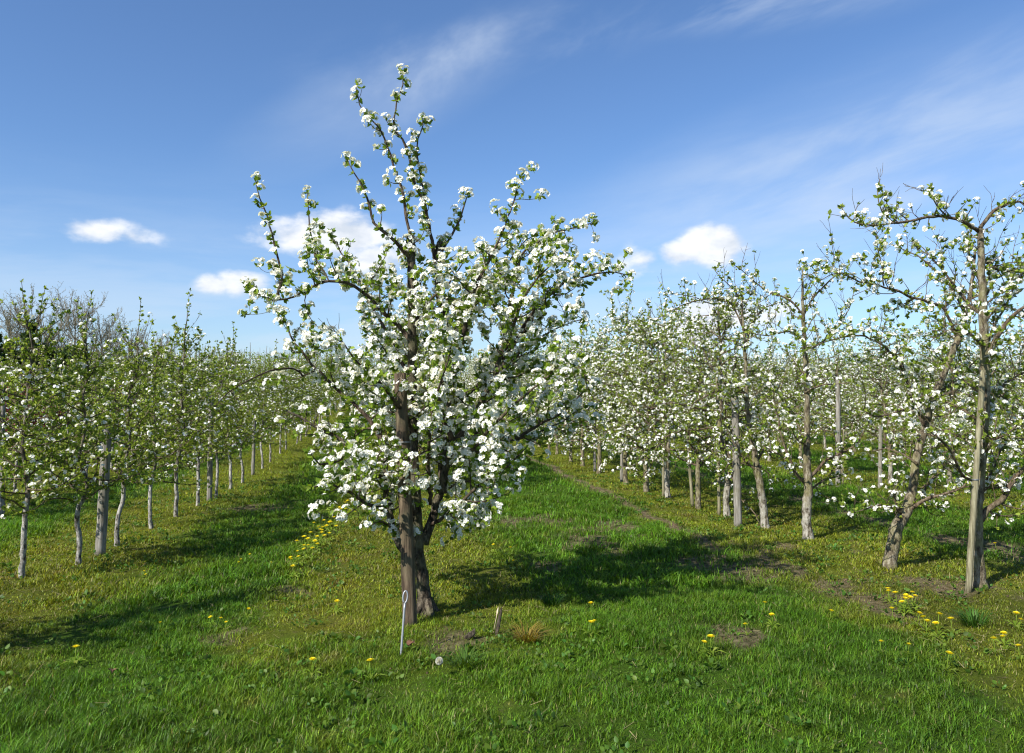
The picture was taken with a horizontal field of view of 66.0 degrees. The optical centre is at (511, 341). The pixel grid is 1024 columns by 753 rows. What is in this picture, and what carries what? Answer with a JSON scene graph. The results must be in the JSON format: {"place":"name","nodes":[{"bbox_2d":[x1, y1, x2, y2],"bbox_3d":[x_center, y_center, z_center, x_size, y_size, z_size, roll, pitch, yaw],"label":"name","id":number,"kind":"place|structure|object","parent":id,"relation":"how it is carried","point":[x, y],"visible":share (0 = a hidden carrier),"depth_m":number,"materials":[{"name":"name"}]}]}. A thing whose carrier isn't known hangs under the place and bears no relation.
{"place":"outdoors","nodes":[
{"label":"outdoors","id":0,"kind":"place"},
{"bbox_2d":[0,372,1023,752],"bbox_3d":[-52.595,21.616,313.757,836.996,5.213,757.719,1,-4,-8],"label":"ground","id":1,"kind":"structure","parent":0,"point":[282,632],"depth_m":5.54,"materials":[{"name":"green plant"}]},
{"bbox_2d":[0,382,4,515],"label":"wooden stake","id":2,"kind":"object","parent":1,"relation":"on","point":[2,503],"visible":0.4,"depth_m":10.70,"materials":[{"name":"grey wood"}]},
{"bbox_2d":[0,385,45,461],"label":"tree","id":3,"kind":"object","parent":1,"relation":"on","point":[7,410],"visible":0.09,"depth_m":17.46,"materials":[{"name":"green plant"}]},
{"bbox_2d":[0,285,50,348],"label":"bare tree","id":4,"kind":"object","parent":1,"relation":"on","point":[8,328],"visible":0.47,"depth_m":38.94,"materials":[{"name":"brown plant"}]},
{"bbox_2d":[0,338,66,491],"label":"pear tree","id":5,"kind":"object","parent":1,"relation":"on","point":[19,420],"visible":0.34,"depth_m":13.31,"materials":[{"name":"green plant"}]},
{"bbox_2d":[0,322,83,389],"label":"leafy tree","id":6,"kind":"object","parent":1,"relation":"on","point":[24,335],"visible":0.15,"depth_m":27.86,"materials":[{"name":"green plant"}]},
{"bbox_2d":[4,289,79,368],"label":"bare tree","id":7,"kind":"object","parent":1,"relation":"on","point":[56,334],"visible":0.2,"depth_m":41.25,"materials":[{"name":"brown plant"}]},
{"bbox_2d":[14,350,72,429],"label":"pear tree","id":8,"kind":"object","parent":1,"relation":"on","point":[42,358],"visible":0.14,"depth_m":21.52,"materials":[{"name":"green plant"}]},
{"bbox_2d":[29,385,70,444],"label":"tree","id":9,"kind":"object","parent":1,"relation":"on","point":[59,414],"visible":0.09,"depth_m":21.30,"materials":[{"name":"green plant"}]},
{"bbox_2d":[0,279,110,577],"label":"pear tree","id":10,"kind":"object","parent":1,"relation":"on","point":[27,413],"visible":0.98,"depth_m":7.06,"materials":[{"name":"green plant"}]},
{"bbox_2d":[11,354,101,480],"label":"pear tree","id":11,"kind":"object","parent":1,"relation":"on","point":[51,426],"visible":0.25,"depth_m":14.64,"materials":[{"name":"green plant"}]},
{"bbox_2d":[55,352,87,433],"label":"pear tree","id":12,"kind":"object","parent":1,"relation":"on","point":[66,375],"visible":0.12,"depth_m":22.63,"materials":[{"name":"green plant"}]},
{"bbox_2d":[39,281,118,386],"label":"bare tree","id":13,"kind":"object","parent":1,"relation":"on","point":[84,317],"visible":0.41,"depth_m":43.18,"materials":[{"name":"brown plant"}]},
{"bbox_2d":[3,290,158,564],"bbox_3d":[-4.062,0.837,7.489,1.316,2.730,1.423,2,-5,-25],"label":"pear tree","id":14,"kind":"object","parent":1,"relation":"on","point":[84,373],"visible":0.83,"depth_m":7.59,"materials":[{"name":"green plant"}]},
{"bbox_2d":[58,329,124,475],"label":"pear tree","id":15,"kind":"object","parent":1,"relation":"on","point":[91,420],"visible":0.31,"depth_m":16.12,"materials":[{"name":"green plant"}]},
{"bbox_2d":[69,345,114,415],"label":"pear tree","id":16,"kind":"object","parent":1,"relation":"on","point":[90,381],"visible":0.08,"depth_m":24.13,"materials":[{"name":"green plant"}]},
{"bbox_2d":[65,308,132,371],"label":"bare tree","id":17,"kind":"object","parent":1,"relation":"on","point":[106,324],"visible":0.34,"depth_m":45.29,"materials":[{"name":"brown plant"}]},
{"bbox_2d":[94,429,111,555],"bbox_3d":[-4.217,1.575,8.126,0.122,1.327,0.105,1,-4,-8],"label":"wooden stake","id":18,"kind":"object","parent":1,"relation":"on","point":[102,521],"visible":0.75,"depth_m":8.08,"materials":[{"name":"grey wood"}]},
{"bbox_2d":[72,347,153,468],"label":"pear tree","id":19,"kind":"object","parent":1,"relation":"on","point":[116,389],"visible":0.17,"depth_m":17.26,"materials":[{"name":"green plant"}]},
{"bbox_2d":[58,296,187,545],"bbox_3d":[-4.230,0.885,8.746,1.268,2.797,1.269,0,-4,-5],"label":"pear tree","id":20,"kind":"object","parent":1,"relation":"on","point":[133,369],"visible":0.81,"depth_m":8.73,"materials":[{"name":"green plant"}]},
{"bbox_2d":[102,314,151,370],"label":"bare tree","id":21,"kind":"object","parent":1,"relation":"on","point":[134,343],"visible":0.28,"depth_m":47.22,"materials":[{"name":"brown plant"}]},
{"bbox_2d":[106,355,168,453],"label":"pear tree","id":22,"kind":"object","parent":1,"relation":"on","point":[139,379],"visible":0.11,"depth_m":18.64,"materials":[{"name":"green plant"}]},
{"bbox_2d":[67,331,222,528],"bbox_3d":[-4.469,1.113,9.763,1.411,2.517,1.272,0,-4,2],"label":"pear tree","id":23,"kind":"object","parent":1,"relation":"on","point":[190,414],"visible":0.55,"depth_m":9.93,"materials":[{"name":"green plant"}]},
{"bbox_2d":[118,347,173,424],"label":"pear tree","id":24,"kind":"object","parent":1,"relation":"on","point":[148,380],"visible":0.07,"depth_m":19.86,"materials":[{"name":"green plant"}]},
{"bbox_2d":[134,330,179,390],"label":"bare tree","id":25,"kind":"object","parent":1,"relation":"on","point":[162,337],"visible":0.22,"depth_m":53.35,"materials":[{"name":"brown plant"}]},
{"bbox_2d":[154,343,186,436],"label":"pear tree","id":26,"kind":"object","parent":1,"relation":"on","point":[166,361],"visible":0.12,"depth_m":21.27,"materials":[{"name":"green plant"}]},
{"bbox_2d":[120,288,233,516],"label":"pear tree","id":27,"kind":"object","parent":1,"relation":"on","point":[184,349],"visible":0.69,"depth_m":10.69,"materials":[{"name":"green plant"}]},
{"bbox_2d":[156,333,237,505],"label":"pear tree","id":28,"kind":"object","parent":1,"relation":"on","point":[213,449],"visible":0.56,"depth_m":11.71,"materials":[{"name":"green plant"}]},
{"bbox_2d":[207,395,213,500],"bbox_3d":[-4.700,1.679,12.277,0.095,1.710,0.083,1,-4,-8],"label":"wooden stake","id":29,"kind":"object","parent":1,"relation":"on","point":[209,475],"visible":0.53,"depth_m":12.22,"materials":[{"name":"grey wood"}]},
{"bbox_2d":[187,338,265,497],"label":"pear tree","id":30,"kind":"object","parent":1,"relation":"on","point":[222,394],"visible":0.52,"depth_m":12.80,"materials":[{"name":"green plant"}]},
{"bbox_2d":[187,321,276,488],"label":"pear tree","id":31,"kind":"object","parent":1,"relation":"on","point":[240,412],"visible":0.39,"depth_m":13.92,"materials":[{"name":"green plant"}]},
{"bbox_2d":[214,342,276,482],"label":"pear tree","id":32,"kind":"object","parent":1,"relation":"on","point":[243,442],"visible":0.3,"depth_m":14.80,"materials":[{"name":"green plant"}]},
{"bbox_2d":[243,347,262,411],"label":"pear tree","id":33,"kind":"object","parent":1,"relation":"on","point":[248,368],"visible":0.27,"depth_m":32.57,"materials":[{"name":"green plant"}]},
{"bbox_2d":[251,418,255,474],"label":"wooden stake","id":34,"kind":"object","parent":1,"relation":"on","point":[253,461],"visible":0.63,"depth_m":16.16,"materials":[{"name":"grey wood"}]},
{"bbox_2d":[235,355,294,468],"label":"pear tree","id":35,"kind":"object","parent":1,"relation":"on","point":[273,403],"visible":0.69,"depth_m":17.41,"materials":[{"name":"green plant"}]},
{"bbox_2d":[241,339,298,461],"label":"pear tree","id":36,"kind":"object","parent":1,"relation":"on","point":[279,410],"visible":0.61,"depth_m":18.50,"materials":[{"name":"green plant"}]},
{"bbox_2d":[249,362,313,453],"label":"pear tree","id":37,"kind":"object","parent":1,"relation":"on","point":[284,411],"visible":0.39,"depth_m":20.43,"materials":[{"name":"green plant"}]},
{"bbox_2d":[261,352,303,448],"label":"pear tree","id":38,"kind":"object","parent":1,"relation":"on","point":[293,376],"visible":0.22,"depth_m":21.38,"materials":[{"name":"green plant"}]},
{"bbox_2d":[280,359,316,443],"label":"pear tree","id":39,"kind":"object","parent":1,"relation":"on","point":[296,391],"visible":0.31,"depth_m":22.51,"materials":[{"name":"green plant"}]},
{"bbox_2d":[285,350,324,440],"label":"pear tree","id":40,"kind":"object","parent":1,"relation":"on","point":[301,365],"visible":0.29,"depth_m":23.67,"materials":[{"name":"green plant"}]},
{"bbox_2d":[289,357,324,435],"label":"pear tree","id":41,"kind":"object","parent":1,"relation":"on","point":[305,378],"visible":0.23,"depth_m":24.92,"materials":[{"name":"green plant"}]},
{"bbox_2d":[288,350,338,430],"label":"pear tree","id":42,"kind":"object","parent":1,"relation":"on","point":[311,384],"visible":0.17,"depth_m":25.86,"materials":[{"name":"green plant"}]},
{"bbox_2d":[294,359,337,429],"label":"pear tree","id":43,"kind":"object","parent":1,"relation":"on","point":[318,398],"visible":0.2,"depth_m":27.14,"materials":[{"name":"green plant"}]},
{"bbox_2d":[321,349,347,417],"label":"pear tree","id":44,"kind":"object","parent":1,"relation":"on","point":[326,360],"visible":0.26,"depth_m":31.79,"materials":[{"name":"green plant"}]},
{"bbox_2d":[359,349,445,457],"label":"pear tree","id":45,"kind":"object","parent":1,"relation":"on","point":[364,447],"visible":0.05,"depth_m":16.78,"materials":[{"name":"green plant"}]},
{"bbox_2d":[400,590,407,654],"bbox_3d":[-0.686,1.778,4.940,0.036,0.404,0.097,-1,-4,20],"label":"anchor rod","id":46,"kind":"object","parent":1,"relation":"on","point":[403,622],"visible":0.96,"depth_m":4.94,"materials":[{"name":"metal"}]},
{"bbox_2d":[394,373,417,626],"bbox_3d":[-0.755,1.150,5.611,0.199,1.846,0.117,-1,-4,18],"label":"wooden stake","id":47,"kind":"object","parent":1,"relation":"on","point":[408,571],"visible":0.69,"depth_m":5.56,"materials":[{"name":"brown wood"}]},
{"bbox_2d":[349,292,471,462],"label":"pear tree","id":48,"kind":"object","parent":1,"relation":"on","point":[419,355],"visible":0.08,"depth_m":13.43,"materials":[{"name":"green plant"}]},
{"bbox_2d":[358,295,462,452],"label":"pear tree","id":49,"kind":"object","parent":1,"relation":"on","point":[421,402],"visible":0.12,"depth_m":15.18,"materials":[{"name":"green plant"}]},
{"bbox_2d":[215,63,635,617],"bbox_3d":[-0.591,-0.021,6.078,3.155,4.252,2.333,1,-4,-8],"label":"pear tree","id":50,"kind":"object","parent":1,"relation":"on","point":[448,359],"visible":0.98,"depth_m":5.82,"materials":[{"name":"white plant"}]},
{"bbox_2d":[433,641,495,668],"bbox_3d":[-0.300,1.891,4.705,0.411,0.092,0.412,-3,-5,40],"label":"grass tuft","id":51,"kind":"object","parent":1,"relation":"on","point":[463,655],"visible":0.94,"depth_m":4.74,"materials":[{"name":"green plant"}]},
{"bbox_2d":[493,607,501,635],"bbox_3d":[-0.096,1.914,5.353,0.043,0.199,0.076,-4,-6,43],"label":"broken stick","id":52,"kind":"object","parent":1,"relation":"on","point":[498,623],"visible":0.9,"depth_m":5.34,"materials":[{"name":"grey wood"}]},
{"bbox_2d":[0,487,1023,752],"bbox_3d":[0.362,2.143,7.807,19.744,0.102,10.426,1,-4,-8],"label":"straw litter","id":53,"kind":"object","parent":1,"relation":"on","point":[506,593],"visible":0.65,"depth_m":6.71,"materials":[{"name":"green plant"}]},
{"bbox_2d":[0,468,1023,752],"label":"weeds","id":54,"kind":"object","parent":1,"relation":"on","point":[470,646],"visible":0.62,"depth_m":5.65,"materials":[{"name":"green plant"}]},
{"bbox_2d":[17,340,1022,414],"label":"orchard","id":55,"kind":"object","parent":1,"relation":"on","point":[298,358],"visible":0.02,"depth_m":61.14,"materials":[{"name":"green plant"}]},
{"bbox_2d":[17,485,1023,744],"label":"soil crumbs","id":56,"kind":"object","parent":1,"relation":"on","point":[719,573],"visible":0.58,"depth_m":7.45,"materials":[{"name":"brown soil"}]},
{"bbox_2d":[494,620,557,642],"bbox_3d":[0.085,1.940,5.231,0.481,0.084,0.509,1,-4,-8],"label":"grass tuft","id":57,"kind":"object","parent":1,"relation":"on","point":[529,638],"visible":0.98,"depth_m":5.25,"materials":[{"name":"brown plant"}]},
{"bbox_2d":[503,351,562,446],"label":"pear tree","id":58,"kind":"object","parent":1,"relation":"on","point":[521,379],"visible":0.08,"depth_m":25.56,"materials":[{"name":"green plant"}]},
{"bbox_2d":[520,352,573,450],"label":"pear tree","id":59,"kind":"object","parent":1,"relation":"on","point":[545,409],"visible":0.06,"depth_m":24.09,"materials":[{"name":"white plant"}]},
{"bbox_2d":[537,590,566,607],"bbox_3d":[0.309,1.990,6.066,0.284,0.111,0.294,-1,-4,7],"label":"grass tuft","id":60,"kind":"object","parent":1,"relation":"on","point":[549,601],"visible":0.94,"depth_m":6.09,"materials":[{"name":"green plant"}]},
{"bbox_2d":[522,333,590,453],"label":"pear tree","id":61,"kind":"object","parent":1,"relation":"on","point":[531,383],"visible":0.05,"depth_m":22.49,"materials":[{"name":"green plant"}]},
{"bbox_2d":[521,337,611,461],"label":"pear tree","id":62,"kind":"object","parent":1,"relation":"on","point":[571,445],"visible":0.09,"depth_m":19.85,"materials":[{"name":"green plant"}]},
{"bbox_2d":[541,324,611,465],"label":"pear tree","id":63,"kind":"object","parent":1,"relation":"on","point":[582,433],"visible":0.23,"depth_m":18.52,"materials":[{"name":"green plant"}]},
{"bbox_2d":[593,421,595,471],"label":"wooden stake","id":64,"kind":"object","parent":1,"relation":"on","point":[594,461],"visible":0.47,"depth_m":17.13,"materials":[{"name":"grey wood"}]},
{"bbox_2d":[538,319,661,473],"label":"pear tree","id":65,"kind":"object","parent":1,"relation":"on","point":[597,346],"visible":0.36,"depth_m":16.77,"materials":[{"name":"white plant"}]},
{"bbox_2d":[555,284,682,484],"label":"pear tree","id":66,"kind":"object","parent":1,"relation":"on","point":[601,365],"visible":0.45,"depth_m":14.57,"materials":[{"name":"white plant"}]},
{"bbox_2d":[620,416,622,481],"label":"wooden stake","id":67,"kind":"object","parent":1,"relation":"on","point":[621,464],"visible":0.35,"depth_m":15.01,"materials":[{"name":"grey wood"}]},
{"bbox_2d":[574,300,723,491],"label":"pear tree","id":68,"kind":"object","parent":1,"relation":"on","point":[633,338],"visible":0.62,"depth_m":13.40,"materials":[{"name":"white plant"}]},
{"bbox_2d":[662,417,664,495],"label":"wooden stake","id":69,"kind":"object","parent":1,"relation":"on","point":[663,474],"visible":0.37,"depth_m":12.77,"materials":[{"name":"grey wood"}]},
{"bbox_2d":[609,286,741,497],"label":"pear tree","id":70,"kind":"object","parent":1,"relation":"on","point":[669,334],"visible":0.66,"depth_m":12.61,"materials":[{"name":"white plant"}]},
{"bbox_2d":[686,434,693,506],"bbox_3d":[2.631,1.863,11.658,0.111,1.229,0.050,1,-4,-8],"label":"wooden stake","id":71,"kind":"object","parent":1,"relation":"on","point":[691,484],"visible":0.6,"depth_m":11.63,"materials":[{"name":"grey wood"}]},
{"bbox_2d":[673,362,729,451],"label":"pear tree","id":72,"kind":"object","parent":1,"relation":"on","point":[710,408],"visible":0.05,"depth_m":23.40,"materials":[{"name":"white plant"}]},
{"bbox_2d":[642,301,761,508],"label":"pear tree","id":73,"kind":"object","parent":1,"relation":"on","point":[699,463],"visible":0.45,"depth_m":11.52,"materials":[{"name":"white plant"}]},
{"bbox_2d":[715,373,720,515],"bbox_3d":[2.808,1.414,10.739,0.048,2.034,0.045,1,-4,-8],"label":"wooden stake","id":74,"kind":"object","parent":1,"relation":"on","point":[718,488],"visible":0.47,"depth_m":10.69,"materials":[{"name":"grey wood"}]},
{"bbox_2d":[637,272,802,523],"bbox_3d":[2.767,0.802,10.575,1.973,3.609,2.212,-3,-5,37],"label":"pear tree","id":75,"kind":"object","parent":1,"relation":"on","point":[724,327],"visible":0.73,"depth_m":10.56,"materials":[{"name":"white plant"}]},
{"bbox_2d":[644,250,797,527],"bbox_3d":[2.842,0.594,9.716,2.388,3.549,1.052,3,-5,-32],"label":"pear tree","id":76,"kind":"object","parent":1,"relation":"on","point":[754,448],"visible":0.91,"depth_m":9.76,"materials":[{"name":"white plant"}]},
{"bbox_2d":[697,352,772,454],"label":"pear tree","id":77,"kind":"object","parent":1,"relation":"on","point":[726,372],"visible":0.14,"depth_m":21.67,"materials":[{"name":"white plant"}]},
{"bbox_2d":[731,394,741,525],"bbox_3d":[2.820,1.518,9.888,0.103,1.708,0.104,1,-4,-8],"label":"wooden stake","id":78,"kind":"object","parent":1,"relation":"on","point":[737,493],"visible":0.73,"depth_m":9.84,"materials":[{"name":"grey wood"}]},
{"bbox_2d":[728,338,810,460],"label":"pear tree","id":79,"kind":"object","parent":1,"relation":"on","point":[759,379],"visible":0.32,"depth_m":19.99,"materials":[{"name":"white plant"}]},
{"bbox_2d":[750,352,798,440],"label":"pear tree","id":80,"kind":"object","parent":1,"relation":"on","point":[778,378],"visible":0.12,"depth_m":28.33,"materials":[{"name":"white plant"}]},
{"bbox_2d":[773,366,820,443],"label":"pear tree","id":81,"kind":"object","parent":1,"relation":"on","point":[797,399],"visible":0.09,"depth_m":26.60,"materials":[{"name":"white plant"}]},
{"bbox_2d":[755,330,861,467],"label":"pear tree","id":82,"kind":"object","parent":1,"relation":"on","point":[795,373],"visible":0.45,"depth_m":18.30,"materials":[{"name":"white plant"}]},
{"bbox_2d":[729,243,891,539],"bbox_3d":[3.539,0.584,9.092,2.172,3.452,1.311,1,-4,-8],"label":"pear tree","id":83,"kind":"object","parent":1,"relation":"on","point":[806,480],"visible":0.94,"depth_m":8.98,"materials":[{"name":"white plant"}]},
{"bbox_2d":[789,348,850,448],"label":"pear tree","id":84,"kind":"object","parent":1,"relation":"on","point":[824,438],"visible":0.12,"depth_m":24.91,"materials":[{"name":"white plant"}]},
{"bbox_2d":[777,319,896,472],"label":"pear tree","id":85,"kind":"object","parent":1,"relation":"on","point":[825,396],"visible":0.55,"depth_m":16.49,"materials":[{"name":"white plant"}]},
{"bbox_2d":[835,380,840,486],"bbox_3d":[5.945,1.690,14.363,0.149,2.033,0.093,1,-4,-8],"label":"wooden stake","id":86,"kind":"object","parent":1,"relation":"on","point":[838,411],"visible":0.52,"depth_m":14.35,"materials":[{"name":"grey wood"}]},
{"bbox_2d":[820,348,890,452],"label":"pear tree","id":87,"kind":"object","parent":1,"relation":"on","point":[852,426],"visible":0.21,"depth_m":23.27,"materials":[{"name":"white plant"}]},
{"bbox_2d":[850,355,890,430],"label":"pear tree","id":88,"kind":"object","parent":1,"relation":"on","point":[868,390],"visible":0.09,"depth_m":29.83,"materials":[{"name":"white plant"}]},
{"bbox_2d":[878,425,882,487],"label":"wooden stake","id":89,"kind":"object","parent":1,"relation":"on","point":[880,439],"visible":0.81,"depth_m":13.94,"materials":[{"name":"grey wood"}]},
{"bbox_2d":[829,321,942,483],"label":"pear tree","id":90,"kind":"object","parent":1,"relation":"on","point":[886,365],"visible":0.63,"depth_m":14.72,"materials":[{"name":"white plant"}]},
{"bbox_2d":[844,347,927,456],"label":"pear tree","id":91,"kind":"object","parent":1,"relation":"on","point":[894,372],"visible":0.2,"depth_m":21.69,"materials":[{"name":"white plant"}]},
{"bbox_2d":[879,361,911,441],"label":"pear tree","id":92,"kind":"object","parent":1,"relation":"on","point":[896,388],"visible":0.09,"depth_m":28.00,"materials":[{"name":"white plant"}]},
{"bbox_2d":[791,205,1004,569],"bbox_3d":[3.930,0.400,7.572,2.748,3.610,1.114,2,-5,-26],"label":"pear tree","id":93,"kind":"object","parent":1,"relation":"on","point":[906,507],"visible":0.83,"depth_m":7.50,"materials":[{"name":"white plant"}]},
{"bbox_2d":[827,168,1023,588],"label":"pear tree","id":94,"kind":"object","parent":1,"relation":"on","point":[989,352],"visible":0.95,"depth_m":6.76,"materials":[{"name":"white plant"}]},
{"bbox_2d":[893,344,966,458],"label":"pear tree","id":95,"kind":"object","parent":1,"relation":"on","point":[936,411],"visible":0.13,"depth_m":19.99,"materials":[{"name":"white plant"}]},
{"bbox_2d":[896,352,963,437],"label":"pear tree","id":96,"kind":"object","parent":1,"relation":"on","point":[933,411],"visible":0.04,"depth_m":26.07,"materials":[{"name":"white plant"}]},
{"bbox_2d":[881,312,1008,495],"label":"pear tree","id":97,"kind":"object","parent":1,"relation":"on","point":[950,413],"visible":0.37,"depth_m":13.11,"materials":[{"name":"white plant"}]},
{"bbox_2d":[938,605,1004,627],"bbox_3d":[3.249,1.942,5.540,0.495,0.121,0.443,1,-4,-8],"label":"grass tuft","id":98,"kind":"object","parent":1,"relation":"on","point":[973,620],"visible":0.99,"depth_m":5.55,"materials":[{"name":"green plant"}]},
{"bbox_2d":[965,370,985,592],"bbox_3d":[3.852,1.187,6.552,0.241,1.892,0.059,-1,-4,10],"label":"wooden stake","id":99,"kind":"object","parent":1,"relation":"on","point":[973,516],"visible":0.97,"depth_m":6.53,"materials":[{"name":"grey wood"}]},
{"bbox_2d":[934,343,1021,457],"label":"pear tree","id":100,"kind":"object","parent":1,"relation":"on","point":[974,423],"visible":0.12,"depth_m":18.33,"materials":[{"name":"white plant"}]},
{"bbox_2d":[949,303,1023,484],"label":"pear tree","id":101,"kind":"object","parent":1,"relation":"on","point":[1019,417],"visible":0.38,"depth_m":11.55,"materials":[{"name":"white plant"}]},
{"bbox_2d":[995,351,1023,436],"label":"pear tree","id":102,"kind":"object","parent":1,"relation":"on","point":[1015,388],"visible":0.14,"depth_m":22.42,"materials":[{"name":"white plant"}]},
{"bbox_2d":[1000,332,1023,461],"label":"pear tree","id":103,"kind":"object","parent":1,"relation":"on","point":[1014,390],"visible":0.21,"depth_m":16.72,"materials":[{"name":"white plant"}]},
{"bbox_2d":[0,0,1023,377],"label":"sky","id":104,"kind":"structure","parent":0,"point":[134,134],"materials":[{"name":"blue"}]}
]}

